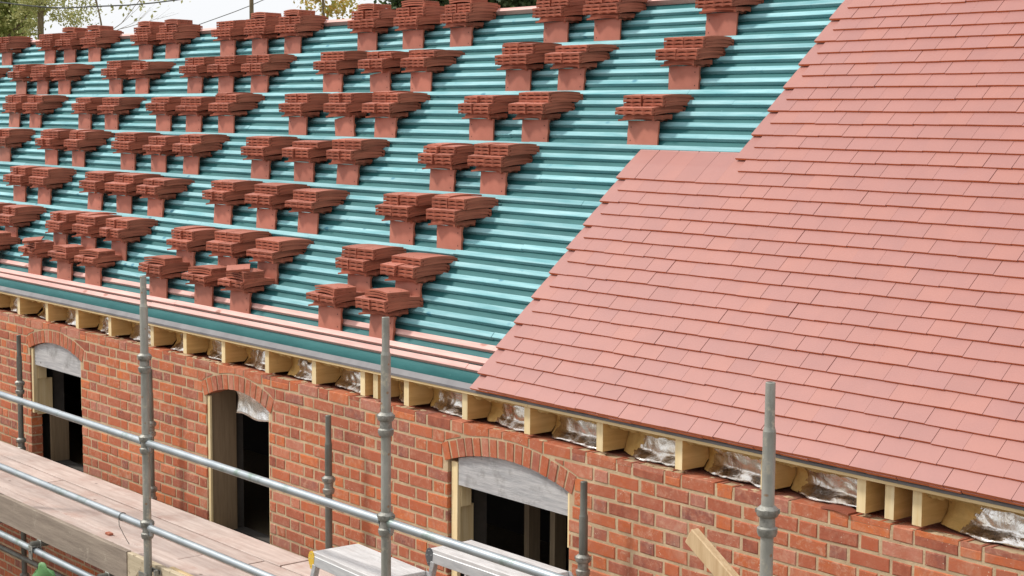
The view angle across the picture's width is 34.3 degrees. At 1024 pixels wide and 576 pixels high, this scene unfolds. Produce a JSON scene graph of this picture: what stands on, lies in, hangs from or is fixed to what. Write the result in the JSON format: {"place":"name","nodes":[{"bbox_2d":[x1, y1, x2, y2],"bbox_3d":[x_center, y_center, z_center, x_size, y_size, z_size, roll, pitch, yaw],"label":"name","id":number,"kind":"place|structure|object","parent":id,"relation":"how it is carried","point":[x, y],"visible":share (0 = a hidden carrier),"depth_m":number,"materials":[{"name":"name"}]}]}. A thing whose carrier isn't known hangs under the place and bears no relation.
{"place":"outdoors","nodes":[
{"label":"outdoors","id":0,"kind":"place"},
{"bbox_2d":[0,0,176,8],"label":"overhead cable","id":1,"kind":"object","parent":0,"point":[88,6],"visible":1,"depth_m":25.99,"materials":[{"name":"metal"}]},
{"bbox_2d":[26,0,389,39],"label":"sky","id":2,"kind":"structure","parent":0,"point":[199,11],"materials":[{"name":"white"}]},
{"bbox_2d":[425,539,572,575],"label":"work platform","id":3,"kind":"structure","parent":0,"point":[465,564],"depth_m":8.74,"materials":[{"name":"metal"}]},
{"label":"ground","id":4,"kind":"structure","parent":0,"visible":0},
{"bbox_2d":[0,0,63,39],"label":"dense tree","id":5,"kind":"object","parent":4,"relation":"on","point":[8,30],"visible":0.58,"depth_m":39.59,"materials":[{"name":"green plant"}]},
{"bbox_2d":[3,0,112,39],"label":"broadleaf tree","id":6,"kind":"object","parent":4,"relation":"on","point":[38,12],"visible":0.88,"depth_m":33.79,"materials":[{"name":"green plant"}]},
{"bbox_2d":[95,0,190,29],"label":"bare tree","id":7,"kind":"object","parent":4,"relation":"on","point":[120,7],"visible":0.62,"depth_m":30.02,"materials":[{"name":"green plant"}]},
{"bbox_2d":[293,0,359,18],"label":"autumn tree","id":8,"kind":"object","parent":4,"relation":"on","point":[333,6],"visible":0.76,"depth_m":35.94,"materials":[{"name":"yellow plant"}]},
{"bbox_2d":[0,276,779,575],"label":"scaffold","id":9,"kind":"object","parent":4,"relation":"on","point":[767,510],"visible":0.87,"depth_m":9.35,"materials":[{"name":"metal"}]},
{"bbox_2d":[0,441,29,457],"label":"scaffold board","id":10,"kind":"object","parent":9,"relation":"on","point":[6,449],"visible":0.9,"depth_m":14.06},
{"bbox_2d":[0,487,43,506],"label":"scaffold board","id":11,"kind":"object","parent":9,"relation":"on","point":[20,498],"visible":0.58,"depth_m":12.33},
{"bbox_2d":[0,455,62,484],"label":"scaffold board","id":12,"kind":"object","parent":9,"relation":"on","point":[27,469],"visible":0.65,"depth_m":13.28,"materials":[{"name":"wood"}]},
{"bbox_2d":[0,493,130,575],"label":"toe board","id":13,"kind":"object","parent":9,"relation":"attached to","point":[103,554],"visible":1,"depth_m":11.22,"materials":[{"name":"wood"}]},
{"bbox_2d":[34,505,143,553],"bbox_3d":[-2.210,1.781,10.520,0.218,0.040,3.990,-5,8,-40],"label":"scaffold board","id":14,"kind":"object","parent":9,"relation":"on","point":[93,530],"visible":0.3,"depth_m":11.43,"materials":[{"name":"wood"}]},
{"bbox_2d":[0,471,200,558],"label":"scaffold board","id":15,"kind":"object","parent":9,"relation":"on","point":[74,510],"visible":0.82,"depth_m":11.81,"materials":[{"name":"wood"}]},
{"bbox_2d":[36,481,263,568],"bbox_3d":[-2.628,1.651,11.741,0.222,0.039,2.970,-5,8,-40],"label":"scaffold board","id":16,"kind":"object","parent":9,"relation":"on","point":[200,539],"visible":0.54,"depth_m":11.53,"materials":[{"name":"wood"}]},
{"bbox_2d":[127,552,185,575],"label":"toe board","id":17,"kind":"object","parent":9,"relation":"attached to","point":[135,563],"visible":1,"depth_m":10.39,"materials":[{"name":"wood"}]},
{"bbox_2d":[7,453,307,566],"bbox_3d":[-2.751,1.593,12.263,0.231,0.038,4.255,-5,8,-40],"label":"scaffold board","id":18,"kind":"object","parent":9,"relation":"on","point":[253,547],"visible":0.88,"depth_m":11.88,"materials":[{"name":"wood"}]},
{"bbox_2d":[139,550,214,575],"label":"scaffold board","id":19,"kind":"object","parent":9,"relation":"on","point":[161,558],"visible":0.59,"depth_m":10.41,"materials":[{"name":"wood"}]},
{"bbox_2d":[308,543,429,575],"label":"work platform","id":20,"kind":"structure","parent":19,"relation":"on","point":[357,559],"depth_m":8.87,"materials":[{"name":"metal"}]},
{"bbox_2d":[178,555,251,575],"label":"scaffold board","id":21,"kind":"object","parent":9,"relation":"on","point":[209,565],"visible":0.71,"depth_m":10.53,"materials":[{"name":"wood"}]},
{"bbox_2d":[236,561,300,575],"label":"scaffold board","id":22,"kind":"object","parent":9,"relation":"on","point":[272,568],"visible":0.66,"depth_m":10.47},
{"bbox_2d":[685,528,738,575],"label":"timber offcut","id":23,"kind":"object","parent":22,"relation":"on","point":[706,552],"visible":1,"depth_m":7.31,"materials":[{"name":"brown wood"}]},
{"bbox_2d":[281,561,334,575],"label":"scaffold board","id":24,"kind":"object","parent":9,"relation":"on","point":[302,568],"visible":0.48,"depth_m":10.48,"materials":[{"name":"wood"}]},
{"bbox_2d":[482,0,538,7],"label":"evergreen tree","id":25,"kind":"object","parent":4,"relation":"on","point":[512,3],"visible":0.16,"depth_m":41.07,"materials":[{"name":"green plant"}]},
{"bbox_2d":[0,0,1023,575],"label":"brick building","id":26,"kind":"structure","parent":4,"relation":"on","point":[812,210],"depth_m":9.66,"materials":[{"name":"brick"}]},
{"bbox_2d":[0,231,20,249],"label":"tile stack","id":27,"kind":"object","parent":26,"relation":"on","point":[6,238],"visible":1,"depth_m":15.30,"materials":[{"name":"tile"}]},
{"bbox_2d":[0,36,32,65],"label":"tile stack","id":28,"kind":"object","parent":26,"relation":"on","point":[10,46],"visible":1,"depth_m":19.35,"materials":[{"name":"tile"}]},
{"bbox_2d":[1,94,33,126],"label":"tile stack","id":29,"kind":"object","parent":26,"relation":"on","point":[13,107],"visible":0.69,"depth_m":17.66,"materials":[{"name":"ceramic"}]},
{"bbox_2d":[0,128,35,161],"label":"tile stack","id":30,"kind":"object","parent":26,"relation":"on","point":[10,138],"visible":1,"depth_m":17.07,"materials":[{"name":"ceramic"}]},
{"bbox_2d":[0,204,46,236],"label":"tile stack","id":31,"kind":"object","parent":26,"relation":"on","point":[16,217],"visible":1,"depth_m":15.42,"materials":[{"name":"tile"}]},
{"bbox_2d":[3,165,46,201],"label":"tile stack","id":32,"kind":"object","parent":26,"relation":"on","point":[20,175],"visible":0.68,"depth_m":16.03,"materials":[{"name":"ceramic"}]},
{"bbox_2d":[7,64,46,93],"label":"tile stack","id":33,"kind":"object","parent":26,"relation":"on","point":[19,75],"visible":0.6,"depth_m":18.28,"materials":[{"name":"tile"}]},
{"bbox_2d":[18,236,57,274],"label":"tile stack","id":34,"kind":"object","parent":26,"relation":"on","point":[35,249],"visible":0.84,"depth_m":14.55,"materials":[{"name":"ceramic"}]},
{"bbox_2d":[30,64,56,94],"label":"tile stack","id":35,"kind":"object","parent":26,"relation":"on","point":[40,74],"visible":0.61,"depth_m":17.86,"materials":[{"name":"ceramic"}]},
{"bbox_2d":[22,95,67,127],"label":"tile stack","id":36,"kind":"object","parent":26,"relation":"on","point":[44,104],"visible":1,"depth_m":17.25,"materials":[{"name":"tile"}]},
{"bbox_2d":[35,33,63,63],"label":"tile stack","id":37,"kind":"object","parent":26,"relation":"on","point":[46,42],"visible":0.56,"depth_m":18.46,"materials":[{"name":"tile"}]},
{"bbox_2d":[29,167,76,204],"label":"tile stack","id":38,"kind":"object","parent":26,"relation":"on","point":[45,181],"visible":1,"depth_m":15.61,"materials":[{"name":"ceramic"}]},
{"bbox_2d":[35,128,75,164],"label":"tile stack","id":39,"kind":"object","parent":26,"relation":"on","point":[49,139],"visible":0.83,"depth_m":16.22,"materials":[{"name":"tile"}]},
{"bbox_2d":[47,244,83,280],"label":"tile stack","id":40,"kind":"object","parent":26,"relation":"on","point":[63,256],"visible":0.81,"depth_m":14.10,"materials":[{"name":"tile"}]},
{"bbox_2d":[45,210,89,244],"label":"tile stack","id":41,"kind":"object","parent":26,"relation":"on","point":[60,222],"visible":0.69,"depth_m":14.61,"materials":[{"name":"ceramic"}]},
{"bbox_2d":[55,27,86,62],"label":"tile stack","id":42,"kind":"object","parent":26,"relation":"on","point":[68,42],"visible":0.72,"depth_m":18.08,"materials":[{"name":"ceramic"}]},
{"bbox_2d":[50,64,93,94],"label":"tile stack","id":43,"kind":"object","parent":26,"relation":"on","point":[64,75],"visible":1,"depth_m":17.46,"materials":[{"name":"tile"}]},
{"bbox_2d":[71,97,105,128],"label":"tile stack","id":44,"kind":"object","parent":26,"relation":"on","point":[85,108],"visible":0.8,"depth_m":16.36,"materials":[{"name":"tile"}]},
{"bbox_2d":[64,129,113,166],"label":"tile stack","id":45,"kind":"object","parent":26,"relation":"on","point":[82,141],"visible":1,"depth_m":15.77,"materials":[{"name":"ceramic"}]},
{"bbox_2d":[72,212,121,248],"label":"tile stack","id":46,"kind":"object","parent":26,"relation":"on","point":[88,225],"visible":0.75,"depth_m":14.18,"materials":[{"name":"ceramic"}]},
{"bbox_2d":[74,248,121,285],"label":"tile stack","id":47,"kind":"object","parent":26,"relation":"on","point":[95,261],"visible":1,"depth_m":13.71,"materials":[{"name":"tile"}]},
{"bbox_2d":[79,25,123,61],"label":"tile stack","id":48,"kind":"object","parent":26,"relation":"on","point":[96,39],"visible":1,"depth_m":17.62,"materials":[{"name":"ceramic"}]},
{"bbox_2d":[79,171,129,210],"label":"tile stack","id":49,"kind":"object","parent":26,"relation":"on","point":[94,181],"visible":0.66,"depth_m":14.79,"materials":[{"name":"ceramic"}]},
{"bbox_2d":[97,97,146,129],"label":"tile stack","id":50,"kind":"object","parent":26,"relation":"on","point":[112,109],"visible":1,"depth_m":15.94,"materials":[{"name":"ceramic"}]},
{"bbox_2d":[101,60,145,93],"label":"tile stack","id":51,"kind":"object","parent":26,"relation":"on","point":[113,72],"visible":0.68,"depth_m":16.54,"materials":[{"name":"ceramic"}]},
{"bbox_2d":[99,217,157,260],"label":"tile stack","id":52,"kind":"object","parent":26,"relation":"on","point":[119,233],"visible":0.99,"depth_m":13.76,"materials":[{"name":"ceramic"}]},
{"bbox_2d":[104,173,162,213],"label":"tile stack","id":53,"kind":"object","parent":26,"relation":"on","point":[121,184],"visible":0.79,"depth_m":14.36,"materials":[{"name":"tile"}]},
{"bbox_2d":[111,132,162,170],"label":"tile stack","id":54,"kind":"object","parent":26,"relation":"on","point":[125,144],"visible":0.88,"depth_m":14.98,"materials":[{"name":"ceramic"}]},
{"bbox_2d":[130,21,164,59],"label":"tile stack","id":55,"kind":"object","parent":26,"relation":"on","point":[143,38],"visible":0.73,"depth_m":16.74,"materials":[{"name":"ceramic"}]},
{"bbox_2d":[126,61,175,93],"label":"tile stack","id":56,"kind":"object","parent":26,"relation":"on","point":[142,73],"visible":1,"depth_m":16.13,"materials":[{"name":"tile"}]},
{"bbox_2d":[142,135,180,172],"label":"tile stack","id":57,"kind":"object","parent":26,"relation":"on","point":[161,146],"visible":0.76,"depth_m":14.54,"materials":[{"name":"ceramic"}]},
{"bbox_2d":[138,255,189,298],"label":"tile stack","id":58,"kind":"object","parent":26,"relation":"on","point":[163,268],"visible":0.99,"depth_m":12.83,"materials":[{"name":"tile"}]},
{"bbox_2d":[145,96,182,131],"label":"tile stack","id":59,"kind":"object","parent":26,"relation":"on","point":[162,109],"visible":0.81,"depth_m":15.13,"materials":[{"name":"ceramic"}]},
{"bbox_2d":[136,177,194,217],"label":"tile stack","id":60,"kind":"object","parent":26,"relation":"on","point":[161,190],"visible":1,"depth_m":13.94,"materials":[{"name":"tile"}]},
{"bbox_2d":[156,19,202,58],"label":"tile stack","id":61,"kind":"object","parent":26,"relation":"on","point":[174,35],"visible":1,"depth_m":16.32,"materials":[{"name":"ceramic"}]},
{"bbox_2d":[166,226,220,270],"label":"tile stack","id":62,"kind":"object","parent":26,"relation":"on","point":[187,243],"visible":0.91,"depth_m":12.90,"materials":[{"name":"ceramic"}]},
{"bbox_2d":[175,96,215,131],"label":"tile stack","id":63,"kind":"object","parent":26,"relation":"on","point":[194,110],"visible":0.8,"depth_m":14.71,"materials":[{"name":"ceramic"}]},
{"bbox_2d":[179,56,216,93],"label":"tile stack","id":64,"kind":"object","parent":26,"relation":"on","point":[193,70],"visible":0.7,"depth_m":15.33,"materials":[{"name":"tile"}]},
{"bbox_2d":[172,134,229,174],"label":"tile stack","id":65,"kind":"object","parent":26,"relation":"on","point":[196,147],"visible":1,"depth_m":14.11,"materials":[{"name":"ceramic"}]},
{"bbox_2d":[181,265,232,306],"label":"tile stack","id":66,"kind":"object","parent":26,"relation":"on","point":[204,279],"visible":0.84,"depth_m":12.30,"materials":[{"name":"tile"}]},
{"bbox_2d":[207,55,248,92],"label":"tile stack","id":67,"kind":"object","parent":26,"relation":"on","point":[222,68],"visible":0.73,"depth_m":14.89,"materials":[{"name":"ceramic"}]},
{"bbox_2d":[211,20,246,55],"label":"tile stack","id":68,"kind":"object","parent":26,"relation":"on","point":[228,34],"visible":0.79,"depth_m":15.48,"materials":[{"name":"ceramic"}]},
{"bbox_2d":[202,179,263,224],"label":"tile stack","id":69,"kind":"object","parent":26,"relation":"on","point":[229,194],"visible":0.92,"depth_m":13.07,"materials":[{"name":"tile"}]},
{"bbox_2d":[208,92,264,132],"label":"tile stack","id":70,"kind":"object","parent":26,"relation":"on","point":[232,104],"visible":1,"depth_m":14.28,"materials":[{"name":"tile"}]},
{"bbox_2d":[206,229,271,266],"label":"tile stack","id":71,"kind":"object","parent":26,"relation":"on","point":[233,243],"visible":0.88,"depth_m":12.41,"materials":[{"name":"tile"}]},
{"bbox_2d":[217,264,274,313],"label":"tile stack","id":72,"kind":"object","parent":26,"relation":"on","point":[242,283],"visible":1,"depth_m":11.89,"materials":[{"name":"ceramic"}]},
{"bbox_2d":[243,12,281,54],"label":"tile stack","id":73,"kind":"object","parent":26,"relation":"on","point":[259,29],"visible":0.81,"depth_m":15.05,"materials":[{"name":"ceramic"}]},
{"bbox_2d":[241,54,296,92],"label":"tile stack","id":74,"kind":"object","parent":26,"relation":"on","point":[254,66],"visible":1,"depth_m":14.47,"materials":[{"name":"tile"}]},
{"bbox_2d":[240,136,299,178],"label":"tile stack","id":75,"kind":"object","parent":26,"relation":"on","point":[265,151],"visible":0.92,"depth_m":13.25,"materials":[{"name":"ceramic"}]},
{"bbox_2d":[244,182,309,229],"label":"tile stack","id":76,"kind":"object","parent":26,"relation":"on","point":[272,197],"visible":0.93,"depth_m":12.58,"materials":[{"name":"tile"}]},
{"bbox_2d":[246,237,313,284],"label":"tile stack","id":77,"kind":"object","parent":26,"relation":"on","point":[275,251],"visible":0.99,"depth_m":11.97,"materials":[{"name":"ceramic"}]},
{"bbox_2d":[274,9,328,53],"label":"tile stack","id":78,"kind":"object","parent":26,"relation":"on","point":[294,23],"visible":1,"depth_m":14.64,"materials":[{"name":"ceramic"}]},
{"bbox_2d":[279,93,330,134],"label":"tile stack","id":79,"kind":"object","parent":26,"relation":"on","point":[305,105],"visible":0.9,"depth_m":13.41,"materials":[{"name":"tile"}]},
{"bbox_2d":[282,140,334,181],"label":"tile stack","id":80,"kind":"object","parent":26,"relation":"on","point":[301,153],"visible":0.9,"depth_m":12.76,"materials":[{"name":"tile"}]},
{"bbox_2d":[285,188,349,234],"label":"tile stack","id":81,"kind":"object","parent":26,"relation":"on","point":[315,202],"visible":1,"depth_m":12.14,"materials":[{"name":"ceramic"}]},
{"bbox_2d":[306,283,364,330],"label":"tile stack","id":82,"kind":"object","parent":26,"relation":"on","point":[337,297],"visible":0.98,"depth_m":11.01,"materials":[{"name":"tile"}]},
{"bbox_2d":[313,51,367,91],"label":"tile stack","id":83,"kind":"object","parent":26,"relation":"on","point":[332,66],"visible":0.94,"depth_m":13.59,"materials":[{"name":"tile"}]},
{"bbox_2d":[323,93,373,136],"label":"tile stack","id":84,"kind":"object","parent":26,"relation":"on","point":[348,106],"visible":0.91,"depth_m":12.90,"materials":[{"name":"tile"}]},
{"bbox_2d":[326,138,389,185],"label":"tile stack","id":85,"kind":"object","parent":26,"relation":"on","point":[343,153],"visible":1,"depth_m":12.32,"materials":[{"name":"ceramic"}]},
{"bbox_2d":[335,244,406,291],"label":"tile stack","id":86,"kind":"object","parent":26,"relation":"on","point":[361,260],"visible":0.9,"depth_m":11.08,"materials":[{"name":"ceramic"}]},
{"bbox_2d":[347,3,398,50],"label":"tile stack","id":87,"kind":"object","parent":26,"relation":"on","point":[373,19],"visible":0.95,"depth_m":13.76,"materials":[{"name":"ceramic"}]},
{"bbox_2d":[358,51,410,91],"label":"tile stack","id":88,"kind":"object","parent":26,"relation":"on","point":[386,64],"visible":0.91,"depth_m":13.09,"materials":[{"name":"tile"}]},
{"bbox_2d":[355,287,423,340],"bbox_3d":[-0.792,0.166,10.671,0.310,0.335,0.355,-5,8,-39],"label":"tile stack","id":89,"kind":"object","parent":26,"relation":"on","point":[377,304],"visible":0.98,"depth_m":10.56,"materials":[{"name":"tile"}]},
{"bbox_2d":[362,91,429,137],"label":"tile stack","id":90,"kind":"object","parent":26,"relation":"on","point":[392,104],"visible":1,"depth_m":12.48,"materials":[{"name":"ceramic"}]},
{"bbox_2d":[375,192,438,244],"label":"tile stack","id":91,"kind":"object","parent":26,"relation":"on","point":[396,209],"visible":0.87,"depth_m":11.24,"materials":[{"name":"ceramic"}]},
{"bbox_2d":[380,252,457,301],"bbox_3d":[-0.602,-0.050,10.790,0.388,0.335,0.362,-5,8,-40],"label":"tile stack","id":92,"kind":"object","parent":26,"relation":"on","point":[413,272],"visible":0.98,"depth_m":10.67,"materials":[{"name":"tile"}]},
{"bbox_2d":[393,0,444,48],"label":"tile stack","id":93,"kind":"object","parent":26,"relation":"on","point":[414,19],"visible":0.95,"depth_m":13.28,"materials":[{"name":"ceramic"}]},
{"bbox_2d":[400,49,464,91],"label":"tile stack","id":94,"kind":"object","parent":26,"relation":"on","point":[429,62],"visible":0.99,"depth_m":12.67,"materials":[{"name":"tile"}]},
{"bbox_2d":[418,143,477,191],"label":"tile stack","id":95,"kind":"object","parent":26,"relation":"on","point":[438,159],"visible":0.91,"depth_m":11.43,"materials":[{"name":"ceramic"}]},
{"bbox_2d":[426,193,497,249],"bbox_3d":[-0.334,-0.434,10.965,0.357,0.369,0.368,-4,8,-39],"label":"tile stack","id":96,"kind":"object","parent":26,"relation":"on","point":[457,213],"visible":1,"depth_m":10.86,"materials":[{"name":"tile"}]},
{"bbox_2d":[440,0,499,46],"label":"tile stack","id":97,"kind":"object","parent":26,"relation":"on","point":[460,18],"visible":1,"depth_m":12.80,"materials":[{"name":"ceramic"}]},
{"bbox_2d":[458,95,519,140],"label":"tile stack","id":98,"kind":"object","parent":26,"relation":"on","point":[491,109],"visible":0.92,"depth_m":11.59,"materials":[{"name":"tile"}]},
{"bbox_2d":[467,142,539,194],"bbox_3d":[-0.057,-0.791,11.108,0.351,0.358,0.387,-5,8,-39],"label":"tile stack","id":99,"kind":"object","parent":26,"relation":"on","point":[501,160],"visible":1,"depth_m":11.00,"materials":[{"name":"ceramic"}]},
{"bbox_2d":[495,42,561,90],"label":"tile stack","id":100,"kind":"object","parent":26,"relation":"on","point":[527,57],"visible":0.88,"depth_m":11.79,"materials":[{"name":"ceramic"}]},
{"bbox_2d":[508,91,582,141],"bbox_3d":[0.229,-1.156,11.278,0.389,0.357,0.367,-5,8,-40],"label":"tile stack","id":101,"kind":"object","parent":26,"relation":"on","point":[530,109],"visible":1,"depth_m":11.17,"materials":[{"name":"ceramic"}]},
{"bbox_2d":[532,0,587,42],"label":"tile stack","id":102,"kind":"object","parent":26,"relation":"on","point":[556,17],"visible":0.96,"depth_m":11.95,"materials":[{"name":"ceramic"}]},
{"bbox_2d":[544,44,618,90],"bbox_3d":[0.479,-1.514,11.477,0.392,0.334,0.368,-5,8,-40],"label":"tile stack","id":103,"kind":"object","parent":26,"relation":"on","point":[577,59],"visible":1,"depth_m":11.36,"materials":[{"name":"ceramic"}]},
{"bbox_2d":[583,0,647,40],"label":"tile stack","id":104,"kind":"object","parent":26,"relation":"on","point":[607,16],"visible":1,"depth_m":11.54,"materials":[{"name":"ceramic"}]},
{"bbox_2d":[615,94,693,144],"bbox_3d":[0.893,-1.056,10.486,0.376,0.334,0.372,-5,8,-41],"label":"tile stack","id":105,"kind":"object","parent":26,"relation":"on","point":[654,108],"visible":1,"depth_m":10.38,"materials":[{"name":"tile"}]},
{"bbox_2d":[655,36,733,89],"bbox_3d":[1.162,-1.434,10.649,0.385,0.358,0.364,-5,8,-40],"label":"tile stack","id":106,"kind":"object","parent":26,"relation":"on","point":[695,52],"visible":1,"depth_m":10.54,"materials":[{"name":"tile"}]},
{"bbox_2d":[695,0,763,35],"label":"tile stack","id":107,"kind":"object","parent":26,"relation":"on","point":[720,21],"visible":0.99,"depth_m":10.73,"materials":[{"name":"ceramic"}]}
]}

